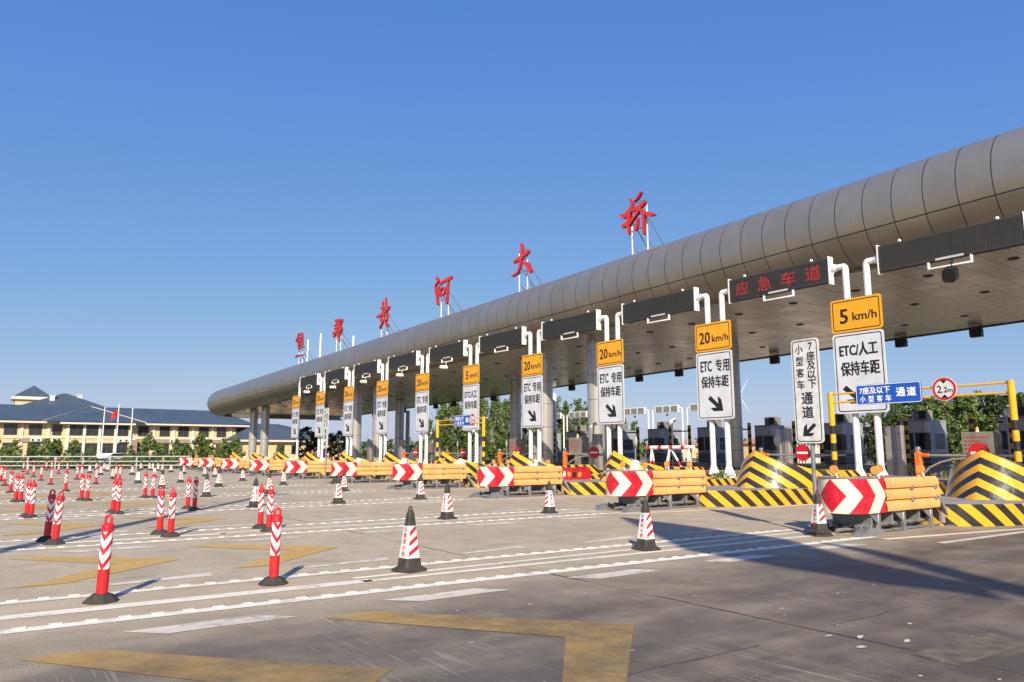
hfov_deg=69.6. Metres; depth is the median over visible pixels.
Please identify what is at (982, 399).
bushy tree
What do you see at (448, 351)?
message board
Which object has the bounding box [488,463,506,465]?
striped block
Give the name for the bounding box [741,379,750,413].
wind turbine
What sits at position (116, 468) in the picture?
marker post
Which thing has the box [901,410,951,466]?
toll booth
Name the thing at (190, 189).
sky
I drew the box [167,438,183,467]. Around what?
tree
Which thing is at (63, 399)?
roof
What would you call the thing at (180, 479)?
traffic cone
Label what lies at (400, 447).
equipment column
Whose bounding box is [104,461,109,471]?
traffic cone
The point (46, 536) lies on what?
marker post
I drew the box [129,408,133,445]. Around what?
flagpole
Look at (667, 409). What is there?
signal gantry
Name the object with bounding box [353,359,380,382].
message board
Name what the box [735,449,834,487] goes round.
crash nose
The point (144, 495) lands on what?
marker post
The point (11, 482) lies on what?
marker post
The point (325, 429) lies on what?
narrow lane sign
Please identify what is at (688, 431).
overhead guard
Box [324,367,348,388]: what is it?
message board
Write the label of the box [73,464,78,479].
marker post
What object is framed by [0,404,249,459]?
office building
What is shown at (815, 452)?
house
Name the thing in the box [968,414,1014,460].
overhead guard
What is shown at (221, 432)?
window
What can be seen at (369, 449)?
equipment column
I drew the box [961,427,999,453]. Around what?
fee display
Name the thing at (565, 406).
poplar tree
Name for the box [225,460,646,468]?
toll island
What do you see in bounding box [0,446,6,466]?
tree
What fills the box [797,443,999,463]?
picket fence
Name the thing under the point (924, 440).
front window
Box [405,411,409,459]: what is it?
light pole
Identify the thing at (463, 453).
lane gate
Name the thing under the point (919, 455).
lane gate
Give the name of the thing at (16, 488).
marker post
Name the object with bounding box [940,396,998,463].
bushy tree
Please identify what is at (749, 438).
overhead guard
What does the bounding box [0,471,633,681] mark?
lane arrow marking
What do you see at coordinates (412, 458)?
ground
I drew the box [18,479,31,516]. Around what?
marker post
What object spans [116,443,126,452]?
window
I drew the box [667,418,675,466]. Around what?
camera pole
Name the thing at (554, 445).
overhead guard
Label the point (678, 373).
floodlight
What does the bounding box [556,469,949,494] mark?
toll island
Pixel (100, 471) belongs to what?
traffic cone
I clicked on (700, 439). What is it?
front window
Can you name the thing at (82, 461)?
guard rail
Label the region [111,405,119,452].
flagpole
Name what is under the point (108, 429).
window
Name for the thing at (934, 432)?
window frame
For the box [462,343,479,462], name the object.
lane sign
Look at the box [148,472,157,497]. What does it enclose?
marker post
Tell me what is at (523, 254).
roof letter
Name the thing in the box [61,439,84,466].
tree
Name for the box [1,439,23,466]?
tree
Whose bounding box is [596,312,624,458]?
lane sign
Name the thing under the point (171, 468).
traffic cone
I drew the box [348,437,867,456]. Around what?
wood
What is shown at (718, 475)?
planting
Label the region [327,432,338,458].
dark tree
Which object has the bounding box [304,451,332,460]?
crash nose
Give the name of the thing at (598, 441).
equipment column
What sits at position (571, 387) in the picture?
floodlight
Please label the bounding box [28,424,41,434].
window
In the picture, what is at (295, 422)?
lane sign
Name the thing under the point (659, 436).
toll booth
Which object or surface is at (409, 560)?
traffic cone
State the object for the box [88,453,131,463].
parked car
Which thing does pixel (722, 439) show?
side window
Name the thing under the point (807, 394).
narrow lane sign
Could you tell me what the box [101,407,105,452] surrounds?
flagpole
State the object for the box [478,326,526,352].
message board
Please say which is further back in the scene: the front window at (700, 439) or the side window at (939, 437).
the front window at (700, 439)
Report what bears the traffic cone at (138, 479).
on the plaza
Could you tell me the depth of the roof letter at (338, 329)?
67.55 m
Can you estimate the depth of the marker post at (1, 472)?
33.05 m
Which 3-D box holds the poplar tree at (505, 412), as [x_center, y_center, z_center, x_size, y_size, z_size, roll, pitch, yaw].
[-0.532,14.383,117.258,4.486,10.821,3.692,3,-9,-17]
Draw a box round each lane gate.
[403,448,428,458]
[445,448,480,456]
[497,447,535,462]
[563,446,606,465]
[759,444,845,460]
[914,443,1023,475]
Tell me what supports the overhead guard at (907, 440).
on the toll island at (466, 481)
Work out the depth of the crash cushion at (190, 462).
53.27 m
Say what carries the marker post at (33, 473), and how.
on the plaza
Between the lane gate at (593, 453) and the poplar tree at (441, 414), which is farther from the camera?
the poplar tree at (441, 414)
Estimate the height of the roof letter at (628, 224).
3.313 m
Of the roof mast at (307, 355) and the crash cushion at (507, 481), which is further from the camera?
the roof mast at (307, 355)
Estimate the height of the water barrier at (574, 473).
0.760 m
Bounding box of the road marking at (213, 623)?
[0,469,1023,633]
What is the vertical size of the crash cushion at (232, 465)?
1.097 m
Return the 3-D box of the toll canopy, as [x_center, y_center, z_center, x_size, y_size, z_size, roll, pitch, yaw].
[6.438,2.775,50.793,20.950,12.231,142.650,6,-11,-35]
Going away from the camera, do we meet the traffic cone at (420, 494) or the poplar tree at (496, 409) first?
the traffic cone at (420, 494)
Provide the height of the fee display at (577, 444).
1.870 m
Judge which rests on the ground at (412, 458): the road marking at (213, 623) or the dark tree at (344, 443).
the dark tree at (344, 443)
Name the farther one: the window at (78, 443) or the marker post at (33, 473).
the window at (78, 443)
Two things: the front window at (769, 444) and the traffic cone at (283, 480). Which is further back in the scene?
the front window at (769, 444)
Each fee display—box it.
[428,440,433,462]
[509,436,525,454]
[569,434,588,463]
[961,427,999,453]
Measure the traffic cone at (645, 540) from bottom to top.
0.699 m
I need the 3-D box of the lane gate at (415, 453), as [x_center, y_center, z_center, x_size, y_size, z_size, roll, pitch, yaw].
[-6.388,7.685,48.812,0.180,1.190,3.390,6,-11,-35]
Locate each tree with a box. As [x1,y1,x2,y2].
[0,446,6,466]
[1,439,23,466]
[22,442,38,464]
[35,438,57,466]
[47,437,66,464]
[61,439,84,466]
[84,448,99,466]
[121,445,138,466]
[135,433,162,467]
[154,443,167,464]
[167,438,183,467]
[180,443,192,466]
[189,432,212,466]
[197,438,217,457]
[212,438,231,457]
[224,437,245,456]
[273,445,285,456]
[292,426,317,458]
[304,437,317,455]
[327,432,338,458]
[329,430,348,459]
[337,438,349,455]
[362,439,370,457]
[422,419,434,459]
[429,403,452,452]
[441,401,465,458]
[451,401,473,459]
[472,398,494,459]
[485,396,507,460]
[498,398,509,460]
[521,406,528,457]
[556,396,566,458]
[561,400,572,459]
[568,398,587,431]
[580,406,587,430]
[630,420,641,456]
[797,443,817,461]
[859,413,884,462]
[863,413,894,458]
[867,403,906,463]
[881,403,914,449]
[890,402,935,429]
[910,398,950,456]
[926,398,968,464]
[933,396,983,462]
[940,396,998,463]
[967,394,1008,431]
[973,390,999,449]
[980,394,1021,447]
[998,392,1023,431]
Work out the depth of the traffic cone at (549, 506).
15.77 m
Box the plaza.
[0,461,1023,681]
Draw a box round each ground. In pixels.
[0,452,865,469]
[910,632,1023,665]
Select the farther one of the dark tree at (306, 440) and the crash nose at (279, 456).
the dark tree at (306, 440)
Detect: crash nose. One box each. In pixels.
[229,452,248,458]
[249,452,272,459]
[273,451,300,459]
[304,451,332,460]
[338,451,372,461]
[381,451,424,463]
[437,451,487,472]
[509,450,600,474]
[600,450,718,480]
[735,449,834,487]
[945,448,1023,499]
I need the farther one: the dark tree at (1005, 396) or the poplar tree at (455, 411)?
the poplar tree at (455, 411)
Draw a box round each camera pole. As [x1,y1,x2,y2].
[430,430,435,460]
[590,422,596,464]
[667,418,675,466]
[1003,408,1011,460]
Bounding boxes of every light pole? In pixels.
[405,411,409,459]
[553,393,557,460]
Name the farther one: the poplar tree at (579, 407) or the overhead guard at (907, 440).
the poplar tree at (579, 407)
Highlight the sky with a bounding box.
[0,0,1023,451]
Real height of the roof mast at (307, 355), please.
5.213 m
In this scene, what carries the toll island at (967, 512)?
on the plaza
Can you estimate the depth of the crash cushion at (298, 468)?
35.23 m
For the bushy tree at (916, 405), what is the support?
on the plaza
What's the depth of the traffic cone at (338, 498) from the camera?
18.80 m
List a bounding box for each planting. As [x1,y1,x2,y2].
[709,471,738,477]
[930,470,948,477]
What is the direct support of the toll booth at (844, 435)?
on the toll island at (722, 468)
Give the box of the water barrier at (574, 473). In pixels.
[561,466,590,479]
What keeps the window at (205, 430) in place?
in the office building at (26, 426)
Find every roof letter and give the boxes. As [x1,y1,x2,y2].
[295,333,312,363]
[332,319,351,351]
[376,297,399,336]
[434,276,461,316]
[511,243,541,291]
[619,191,663,253]
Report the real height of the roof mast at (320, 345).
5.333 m
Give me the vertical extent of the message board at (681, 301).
1.170 m
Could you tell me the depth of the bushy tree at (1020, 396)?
72.00 m
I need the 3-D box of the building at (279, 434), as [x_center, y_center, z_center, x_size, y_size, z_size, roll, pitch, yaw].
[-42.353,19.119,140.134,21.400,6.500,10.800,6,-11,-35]
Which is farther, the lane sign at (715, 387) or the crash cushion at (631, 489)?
the lane sign at (715, 387)
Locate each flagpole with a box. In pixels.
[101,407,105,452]
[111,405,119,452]
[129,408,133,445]
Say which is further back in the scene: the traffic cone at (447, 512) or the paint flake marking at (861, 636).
the traffic cone at (447, 512)
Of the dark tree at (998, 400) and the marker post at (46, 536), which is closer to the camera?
the marker post at (46, 536)
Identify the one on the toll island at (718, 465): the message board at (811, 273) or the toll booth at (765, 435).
the toll booth at (765, 435)
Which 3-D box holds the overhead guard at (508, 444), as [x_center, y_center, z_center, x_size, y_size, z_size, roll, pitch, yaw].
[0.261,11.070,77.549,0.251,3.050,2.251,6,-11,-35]
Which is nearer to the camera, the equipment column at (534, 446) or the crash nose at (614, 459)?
the crash nose at (614, 459)
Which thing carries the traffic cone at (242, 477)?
on the plaza
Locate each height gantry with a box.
[436,413,484,464]
[827,377,1022,475]
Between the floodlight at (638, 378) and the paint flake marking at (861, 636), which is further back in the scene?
the floodlight at (638, 378)
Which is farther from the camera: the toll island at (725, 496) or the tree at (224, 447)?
the tree at (224, 447)
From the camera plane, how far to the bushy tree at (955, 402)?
73.18 m
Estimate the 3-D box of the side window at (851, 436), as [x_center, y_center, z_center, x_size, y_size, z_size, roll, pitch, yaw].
[24.349,7.168,52.196,1.350,1.050,0.017,6,-11,-35]
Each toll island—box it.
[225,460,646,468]
[246,461,695,470]
[277,462,698,472]
[304,463,725,475]
[353,463,820,478]
[395,464,886,481]
[462,465,953,487]
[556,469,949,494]
[684,477,947,506]
[917,494,1023,525]
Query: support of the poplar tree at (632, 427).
on the ground at (412, 458)
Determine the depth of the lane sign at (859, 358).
23.28 m
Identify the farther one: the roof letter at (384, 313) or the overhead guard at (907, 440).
the roof letter at (384, 313)
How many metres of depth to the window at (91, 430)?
125.15 m
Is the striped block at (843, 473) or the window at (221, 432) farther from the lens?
the window at (221, 432)
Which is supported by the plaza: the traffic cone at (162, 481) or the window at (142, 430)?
the traffic cone at (162, 481)
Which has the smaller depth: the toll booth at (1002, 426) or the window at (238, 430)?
the toll booth at (1002, 426)
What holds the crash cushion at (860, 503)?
on the plaza
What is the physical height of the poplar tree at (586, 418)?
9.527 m
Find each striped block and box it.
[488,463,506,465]
[564,464,600,473]
[667,467,709,476]
[817,469,860,476]
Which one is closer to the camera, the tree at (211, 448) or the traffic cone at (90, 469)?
the traffic cone at (90, 469)
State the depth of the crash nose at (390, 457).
37.70 m
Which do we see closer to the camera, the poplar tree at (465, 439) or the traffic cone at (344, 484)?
the traffic cone at (344, 484)
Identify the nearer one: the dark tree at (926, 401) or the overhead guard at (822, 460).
the overhead guard at (822, 460)
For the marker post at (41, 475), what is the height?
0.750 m
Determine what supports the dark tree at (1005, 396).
on the plaza
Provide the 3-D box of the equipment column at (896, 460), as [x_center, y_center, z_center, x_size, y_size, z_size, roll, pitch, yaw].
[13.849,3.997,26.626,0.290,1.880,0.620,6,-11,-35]
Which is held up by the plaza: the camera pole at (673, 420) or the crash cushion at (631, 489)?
the crash cushion at (631, 489)
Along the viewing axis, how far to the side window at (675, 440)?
66.02 m
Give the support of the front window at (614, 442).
in the toll booth at (628, 449)
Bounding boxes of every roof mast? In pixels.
[306,339,308,361]
[319,333,321,356]
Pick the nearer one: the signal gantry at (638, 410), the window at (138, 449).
the signal gantry at (638, 410)
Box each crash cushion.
[177,455,224,469]
[195,455,241,471]
[221,456,269,473]
[246,456,306,476]
[285,457,342,479]
[325,457,402,483]
[386,458,477,489]
[469,459,573,498]
[594,461,709,512]
[803,464,954,536]
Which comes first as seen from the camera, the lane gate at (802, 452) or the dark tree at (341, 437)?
the lane gate at (802, 452)
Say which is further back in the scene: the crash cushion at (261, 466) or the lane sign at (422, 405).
the lane sign at (422, 405)
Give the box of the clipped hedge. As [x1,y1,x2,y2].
[0,455,273,468]
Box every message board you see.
[300,373,320,392]
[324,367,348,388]
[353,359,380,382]
[388,351,420,376]
[429,340,468,368]
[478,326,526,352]
[541,309,602,340]
[620,287,701,324]
[726,256,836,303]
[873,211,1023,282]
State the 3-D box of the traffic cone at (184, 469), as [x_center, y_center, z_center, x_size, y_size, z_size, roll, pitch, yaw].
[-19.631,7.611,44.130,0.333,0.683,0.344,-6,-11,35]
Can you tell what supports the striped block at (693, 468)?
on the toll island at (588, 487)
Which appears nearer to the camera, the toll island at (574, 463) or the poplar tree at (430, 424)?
the toll island at (574, 463)
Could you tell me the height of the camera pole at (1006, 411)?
2.516 m
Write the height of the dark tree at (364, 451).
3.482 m
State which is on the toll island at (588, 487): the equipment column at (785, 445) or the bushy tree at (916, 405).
the equipment column at (785, 445)
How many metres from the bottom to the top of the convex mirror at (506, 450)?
1.750 m
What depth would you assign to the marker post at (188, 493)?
16.99 m
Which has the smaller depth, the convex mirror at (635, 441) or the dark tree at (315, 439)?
the convex mirror at (635, 441)
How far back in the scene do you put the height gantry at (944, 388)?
19.24 m
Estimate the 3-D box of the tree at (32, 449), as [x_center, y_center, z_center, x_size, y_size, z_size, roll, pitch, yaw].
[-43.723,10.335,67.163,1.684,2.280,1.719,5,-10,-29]
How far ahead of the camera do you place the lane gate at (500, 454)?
40.63 m
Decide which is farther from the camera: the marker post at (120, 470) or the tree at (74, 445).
the tree at (74, 445)
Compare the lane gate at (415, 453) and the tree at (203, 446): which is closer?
the lane gate at (415, 453)
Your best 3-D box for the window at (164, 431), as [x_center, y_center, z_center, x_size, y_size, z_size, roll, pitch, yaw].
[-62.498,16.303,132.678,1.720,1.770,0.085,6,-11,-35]
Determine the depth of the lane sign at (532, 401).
36.89 m
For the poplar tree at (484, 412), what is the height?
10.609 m
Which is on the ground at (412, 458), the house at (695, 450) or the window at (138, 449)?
the house at (695, 450)
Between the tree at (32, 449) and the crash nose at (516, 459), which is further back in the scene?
the tree at (32, 449)
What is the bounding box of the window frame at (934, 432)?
[934,432,945,449]
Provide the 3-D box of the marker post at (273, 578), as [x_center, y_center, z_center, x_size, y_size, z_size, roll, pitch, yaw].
[-2.374,2.050,7.384,0.268,0.751,0.268,0,-9,2]
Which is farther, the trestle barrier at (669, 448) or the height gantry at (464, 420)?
the height gantry at (464, 420)
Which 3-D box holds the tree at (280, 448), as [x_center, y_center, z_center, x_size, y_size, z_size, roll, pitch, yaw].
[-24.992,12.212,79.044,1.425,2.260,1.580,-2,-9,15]
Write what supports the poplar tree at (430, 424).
on the ground at (412, 458)
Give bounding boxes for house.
[646,439,697,457]
[743,438,754,458]
[798,443,818,462]
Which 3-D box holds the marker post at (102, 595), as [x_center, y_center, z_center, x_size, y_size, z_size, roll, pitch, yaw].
[-3.605,1.919,6.519,0.268,0.750,0.268,-5,-10,28]
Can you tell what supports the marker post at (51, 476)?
on the plaza
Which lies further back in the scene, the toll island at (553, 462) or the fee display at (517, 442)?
the toll island at (553, 462)
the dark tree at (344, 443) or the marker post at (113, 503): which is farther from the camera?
the dark tree at (344, 443)
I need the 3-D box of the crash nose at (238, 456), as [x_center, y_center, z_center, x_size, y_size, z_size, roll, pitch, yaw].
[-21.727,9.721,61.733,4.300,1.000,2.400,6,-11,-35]
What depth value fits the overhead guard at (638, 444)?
63.06 m
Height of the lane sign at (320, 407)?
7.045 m
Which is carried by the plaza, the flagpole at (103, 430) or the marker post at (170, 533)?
the marker post at (170, 533)
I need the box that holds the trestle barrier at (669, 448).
[646,445,694,467]
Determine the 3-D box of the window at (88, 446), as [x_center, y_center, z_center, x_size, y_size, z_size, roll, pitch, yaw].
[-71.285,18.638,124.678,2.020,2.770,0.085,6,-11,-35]
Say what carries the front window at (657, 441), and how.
in the toll booth at (659, 436)
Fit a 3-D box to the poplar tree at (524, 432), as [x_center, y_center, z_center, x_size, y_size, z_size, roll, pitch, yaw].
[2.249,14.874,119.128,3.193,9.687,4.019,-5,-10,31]
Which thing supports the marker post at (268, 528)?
on the plaza
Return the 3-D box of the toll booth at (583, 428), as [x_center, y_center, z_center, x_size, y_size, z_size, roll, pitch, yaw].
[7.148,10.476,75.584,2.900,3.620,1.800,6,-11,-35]
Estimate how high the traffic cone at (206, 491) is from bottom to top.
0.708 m
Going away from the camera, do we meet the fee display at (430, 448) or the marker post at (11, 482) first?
the marker post at (11, 482)
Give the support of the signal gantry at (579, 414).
on the ground at (412, 458)
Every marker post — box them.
[0,464,2,480]
[0,467,8,485]
[5,469,13,492]
[9,473,19,501]
[14,473,24,502]
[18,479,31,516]
[22,480,38,517]
[30,464,35,476]
[35,489,55,541]
[37,464,43,480]
[42,491,65,544]
[47,466,53,484]
[61,469,69,490]
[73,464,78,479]
[75,473,84,500]
[81,473,92,500]
[82,515,118,604]
[92,467,98,483]
[105,478,116,512]
[110,478,124,514]
[112,464,117,479]
[117,464,121,479]
[139,471,148,497]
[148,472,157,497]
[150,487,166,534]
[160,488,179,537]
[181,476,191,508]
[187,477,200,510]
[252,484,265,528]
[258,507,287,585]
[260,485,273,531]
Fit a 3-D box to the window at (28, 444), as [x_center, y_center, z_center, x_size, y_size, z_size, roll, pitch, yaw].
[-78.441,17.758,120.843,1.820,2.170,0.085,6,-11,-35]
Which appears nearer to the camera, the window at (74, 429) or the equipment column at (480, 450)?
the equipment column at (480, 450)
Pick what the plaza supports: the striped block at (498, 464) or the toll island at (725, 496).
the toll island at (725, 496)
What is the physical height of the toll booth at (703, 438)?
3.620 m
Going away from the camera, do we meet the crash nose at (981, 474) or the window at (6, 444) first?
the crash nose at (981, 474)
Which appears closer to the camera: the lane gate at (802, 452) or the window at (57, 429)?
the lane gate at (802, 452)
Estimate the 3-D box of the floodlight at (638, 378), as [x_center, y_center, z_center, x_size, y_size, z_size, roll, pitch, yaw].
[10.667,3.091,61.773,0.400,0.634,0.702,6,-11,-35]
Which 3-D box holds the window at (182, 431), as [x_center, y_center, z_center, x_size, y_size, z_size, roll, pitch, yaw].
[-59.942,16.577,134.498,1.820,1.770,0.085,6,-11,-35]
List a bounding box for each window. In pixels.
[2,442,15,453]
[3,424,17,434]
[27,443,40,455]
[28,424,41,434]
[52,425,61,434]
[67,443,81,459]
[69,425,83,435]
[84,443,97,455]
[86,425,98,435]
[100,443,112,452]
[101,425,114,435]
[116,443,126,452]
[117,426,128,435]
[137,443,145,455]
[138,426,148,435]
[159,427,169,436]
[159,443,168,455]
[178,427,188,436]
[199,427,208,436]
[216,428,225,436]
[236,428,244,433]
[605,439,617,450]
[623,439,632,449]
[648,438,664,450]
[668,438,678,449]
[697,437,715,449]
[720,437,724,449]
[755,436,776,449]
[823,435,847,449]
[850,435,861,449]
[909,433,931,449]
[935,433,945,449]
[999,431,1023,449]
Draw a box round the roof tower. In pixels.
[10,386,49,404]
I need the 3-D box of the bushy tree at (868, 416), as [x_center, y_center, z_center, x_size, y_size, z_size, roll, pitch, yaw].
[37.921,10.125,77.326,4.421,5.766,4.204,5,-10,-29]
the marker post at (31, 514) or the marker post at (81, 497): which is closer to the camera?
the marker post at (31, 514)
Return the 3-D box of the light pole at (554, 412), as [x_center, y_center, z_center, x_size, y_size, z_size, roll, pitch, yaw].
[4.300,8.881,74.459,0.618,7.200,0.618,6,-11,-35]
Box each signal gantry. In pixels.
[557,413,564,451]
[566,411,587,431]
[625,407,648,428]
[652,405,684,460]
[686,404,697,444]
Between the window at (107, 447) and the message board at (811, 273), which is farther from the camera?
the window at (107, 447)
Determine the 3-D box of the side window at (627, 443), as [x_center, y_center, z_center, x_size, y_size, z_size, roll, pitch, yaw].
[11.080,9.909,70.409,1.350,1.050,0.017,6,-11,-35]
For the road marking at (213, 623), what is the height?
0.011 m
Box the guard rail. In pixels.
[0,456,189,469]
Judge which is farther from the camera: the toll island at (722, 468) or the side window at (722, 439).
the side window at (722, 439)
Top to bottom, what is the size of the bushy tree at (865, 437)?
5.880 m
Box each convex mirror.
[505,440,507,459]
[633,435,636,459]
[774,433,779,458]
[998,432,1001,453]
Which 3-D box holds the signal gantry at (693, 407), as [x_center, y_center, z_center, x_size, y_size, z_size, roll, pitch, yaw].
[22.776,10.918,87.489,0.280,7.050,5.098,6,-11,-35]
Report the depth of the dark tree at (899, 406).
73.36 m
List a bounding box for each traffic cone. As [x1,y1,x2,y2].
[87,462,91,472]
[98,463,103,474]
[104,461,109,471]
[109,465,114,478]
[128,463,135,474]
[133,468,141,483]
[156,469,166,488]
[169,461,172,471]
[176,466,184,482]
[183,462,186,473]
[200,472,212,496]
[201,464,206,476]
[212,465,216,476]
[213,468,223,486]
[238,466,246,480]
[246,477,258,507]
[264,471,274,493]
[279,468,287,484]
[330,476,336,483]
[331,475,345,503]
[341,471,348,490]
[391,506,426,573]
[413,473,426,499]
[437,482,456,519]
[540,481,558,513]
[631,497,660,550]
[806,490,832,536]
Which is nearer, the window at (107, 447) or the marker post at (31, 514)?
the marker post at (31, 514)
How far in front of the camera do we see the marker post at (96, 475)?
30.05 m
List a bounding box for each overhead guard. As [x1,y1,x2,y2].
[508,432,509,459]
[553,430,555,460]
[622,427,639,460]
[668,425,691,462]
[743,423,751,453]
[792,421,824,465]
[871,417,911,466]
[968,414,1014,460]
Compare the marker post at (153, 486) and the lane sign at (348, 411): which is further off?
the lane sign at (348, 411)
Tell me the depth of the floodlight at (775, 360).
51.15 m
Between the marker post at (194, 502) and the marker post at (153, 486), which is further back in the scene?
the marker post at (153, 486)
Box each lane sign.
[291,382,300,458]
[315,376,325,457]
[323,408,328,482]
[343,370,354,455]
[375,362,388,461]
[415,353,428,463]
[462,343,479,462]
[522,329,542,461]
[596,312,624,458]
[695,289,736,477]
[791,338,824,500]
[830,257,889,475]
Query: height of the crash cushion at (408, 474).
1.097 m
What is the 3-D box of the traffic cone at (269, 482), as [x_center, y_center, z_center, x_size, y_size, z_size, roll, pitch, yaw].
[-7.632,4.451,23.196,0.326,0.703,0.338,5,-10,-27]
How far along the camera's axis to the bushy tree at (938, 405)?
70.75 m
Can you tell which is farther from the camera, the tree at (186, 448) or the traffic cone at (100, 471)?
the tree at (186, 448)
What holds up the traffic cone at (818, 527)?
on the plaza
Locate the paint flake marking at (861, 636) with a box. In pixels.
[456,567,1000,679]
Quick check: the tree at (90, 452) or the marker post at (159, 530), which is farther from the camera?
the tree at (90, 452)
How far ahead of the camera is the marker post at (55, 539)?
10.53 m
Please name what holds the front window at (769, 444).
in the toll booth at (765, 435)
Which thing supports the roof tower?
on the roof at (63, 399)
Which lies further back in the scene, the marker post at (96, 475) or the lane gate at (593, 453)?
the lane gate at (593, 453)
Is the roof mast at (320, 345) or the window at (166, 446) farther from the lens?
the window at (166, 446)
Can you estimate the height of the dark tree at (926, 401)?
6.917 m
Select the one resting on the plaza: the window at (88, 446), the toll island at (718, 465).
the toll island at (718, 465)
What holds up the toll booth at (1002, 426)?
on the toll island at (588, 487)
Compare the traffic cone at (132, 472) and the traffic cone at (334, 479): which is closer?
the traffic cone at (334, 479)
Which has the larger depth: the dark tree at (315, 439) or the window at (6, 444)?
the window at (6, 444)
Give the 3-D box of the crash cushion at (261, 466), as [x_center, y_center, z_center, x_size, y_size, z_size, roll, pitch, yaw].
[-12.743,6.865,40.416,3.360,1.097,1.020,6,-11,-35]
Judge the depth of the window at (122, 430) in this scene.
127.87 m
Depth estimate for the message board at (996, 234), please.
21.22 m
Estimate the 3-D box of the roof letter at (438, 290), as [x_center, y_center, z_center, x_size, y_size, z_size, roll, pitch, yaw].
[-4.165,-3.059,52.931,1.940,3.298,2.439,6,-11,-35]
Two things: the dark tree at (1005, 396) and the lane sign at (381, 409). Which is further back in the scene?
the dark tree at (1005, 396)
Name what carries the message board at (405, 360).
attached to the lane sign at (422, 405)
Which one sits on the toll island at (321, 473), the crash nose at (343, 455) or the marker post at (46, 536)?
the crash nose at (343, 455)
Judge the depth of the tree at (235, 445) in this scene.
65.16 m
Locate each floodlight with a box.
[568,384,574,390]
[635,374,642,381]
[675,368,683,376]
[769,354,779,363]
[895,336,907,347]
[969,325,983,337]
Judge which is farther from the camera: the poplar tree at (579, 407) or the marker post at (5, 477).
the poplar tree at (579, 407)
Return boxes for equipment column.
[367,441,372,460]
[398,440,403,457]
[434,439,440,461]
[478,437,481,463]
[528,436,536,459]
[592,434,602,469]
[775,428,792,463]
[884,425,907,475]
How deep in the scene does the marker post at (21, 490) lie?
19.26 m
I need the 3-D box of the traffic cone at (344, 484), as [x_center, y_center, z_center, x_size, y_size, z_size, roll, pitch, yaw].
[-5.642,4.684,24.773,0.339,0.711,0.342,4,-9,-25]
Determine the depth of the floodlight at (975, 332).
40.86 m
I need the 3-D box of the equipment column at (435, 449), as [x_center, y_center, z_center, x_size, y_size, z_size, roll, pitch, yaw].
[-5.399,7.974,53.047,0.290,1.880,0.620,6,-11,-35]
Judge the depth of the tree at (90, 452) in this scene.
65.18 m
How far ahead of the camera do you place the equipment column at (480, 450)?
48.37 m
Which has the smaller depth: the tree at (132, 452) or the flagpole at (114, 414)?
the tree at (132, 452)
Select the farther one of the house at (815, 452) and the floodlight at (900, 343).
the house at (815, 452)
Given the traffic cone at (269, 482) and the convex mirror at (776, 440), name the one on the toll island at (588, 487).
the convex mirror at (776, 440)
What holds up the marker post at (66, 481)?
on the plaza
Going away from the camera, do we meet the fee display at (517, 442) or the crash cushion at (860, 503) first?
the crash cushion at (860, 503)
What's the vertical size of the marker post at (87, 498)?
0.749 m
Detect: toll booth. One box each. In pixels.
[533,433,562,460]
[567,425,587,460]
[605,424,636,460]
[647,422,683,462]
[696,419,725,462]
[754,417,793,463]
[823,414,867,464]
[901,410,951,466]
[997,406,1023,463]
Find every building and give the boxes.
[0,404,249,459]
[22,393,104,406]
[225,424,349,458]
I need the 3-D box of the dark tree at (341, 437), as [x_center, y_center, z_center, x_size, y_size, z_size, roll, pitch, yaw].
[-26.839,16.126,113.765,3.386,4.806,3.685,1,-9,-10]
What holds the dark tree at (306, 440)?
on the ground at (412, 458)
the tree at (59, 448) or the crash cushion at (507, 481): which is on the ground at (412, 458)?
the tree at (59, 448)
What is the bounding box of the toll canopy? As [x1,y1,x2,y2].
[207,126,1023,468]
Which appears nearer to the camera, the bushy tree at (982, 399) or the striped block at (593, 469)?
the striped block at (593, 469)
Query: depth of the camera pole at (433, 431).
52.57 m
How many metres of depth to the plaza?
6.99 m
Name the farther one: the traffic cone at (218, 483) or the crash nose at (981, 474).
the traffic cone at (218, 483)
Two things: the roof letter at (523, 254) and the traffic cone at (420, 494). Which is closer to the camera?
the traffic cone at (420, 494)
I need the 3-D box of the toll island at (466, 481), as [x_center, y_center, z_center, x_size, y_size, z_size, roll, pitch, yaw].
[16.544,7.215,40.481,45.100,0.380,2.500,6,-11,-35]
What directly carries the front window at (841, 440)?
in the toll booth at (844, 435)
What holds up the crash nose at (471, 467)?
on the toll island at (722, 468)
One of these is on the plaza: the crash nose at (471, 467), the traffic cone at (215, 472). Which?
the traffic cone at (215, 472)
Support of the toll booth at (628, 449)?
on the toll island at (553, 462)
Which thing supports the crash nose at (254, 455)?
on the toll island at (505, 462)
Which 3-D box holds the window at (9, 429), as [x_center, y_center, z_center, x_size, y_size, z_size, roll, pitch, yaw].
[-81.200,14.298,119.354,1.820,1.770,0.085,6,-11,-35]
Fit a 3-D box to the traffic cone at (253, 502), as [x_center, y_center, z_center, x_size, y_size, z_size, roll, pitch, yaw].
[-6.127,3.608,17.606,0.346,0.705,0.345,8,-12,-44]
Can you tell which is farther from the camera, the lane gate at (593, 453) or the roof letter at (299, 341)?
the roof letter at (299, 341)
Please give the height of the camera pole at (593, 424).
2.516 m
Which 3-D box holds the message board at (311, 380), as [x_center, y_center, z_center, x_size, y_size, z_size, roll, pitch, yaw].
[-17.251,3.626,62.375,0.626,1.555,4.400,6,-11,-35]
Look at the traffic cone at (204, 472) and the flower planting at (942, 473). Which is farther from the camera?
the traffic cone at (204, 472)
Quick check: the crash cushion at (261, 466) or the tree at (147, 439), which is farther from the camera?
the tree at (147, 439)
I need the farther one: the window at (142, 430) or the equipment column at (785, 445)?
the window at (142, 430)

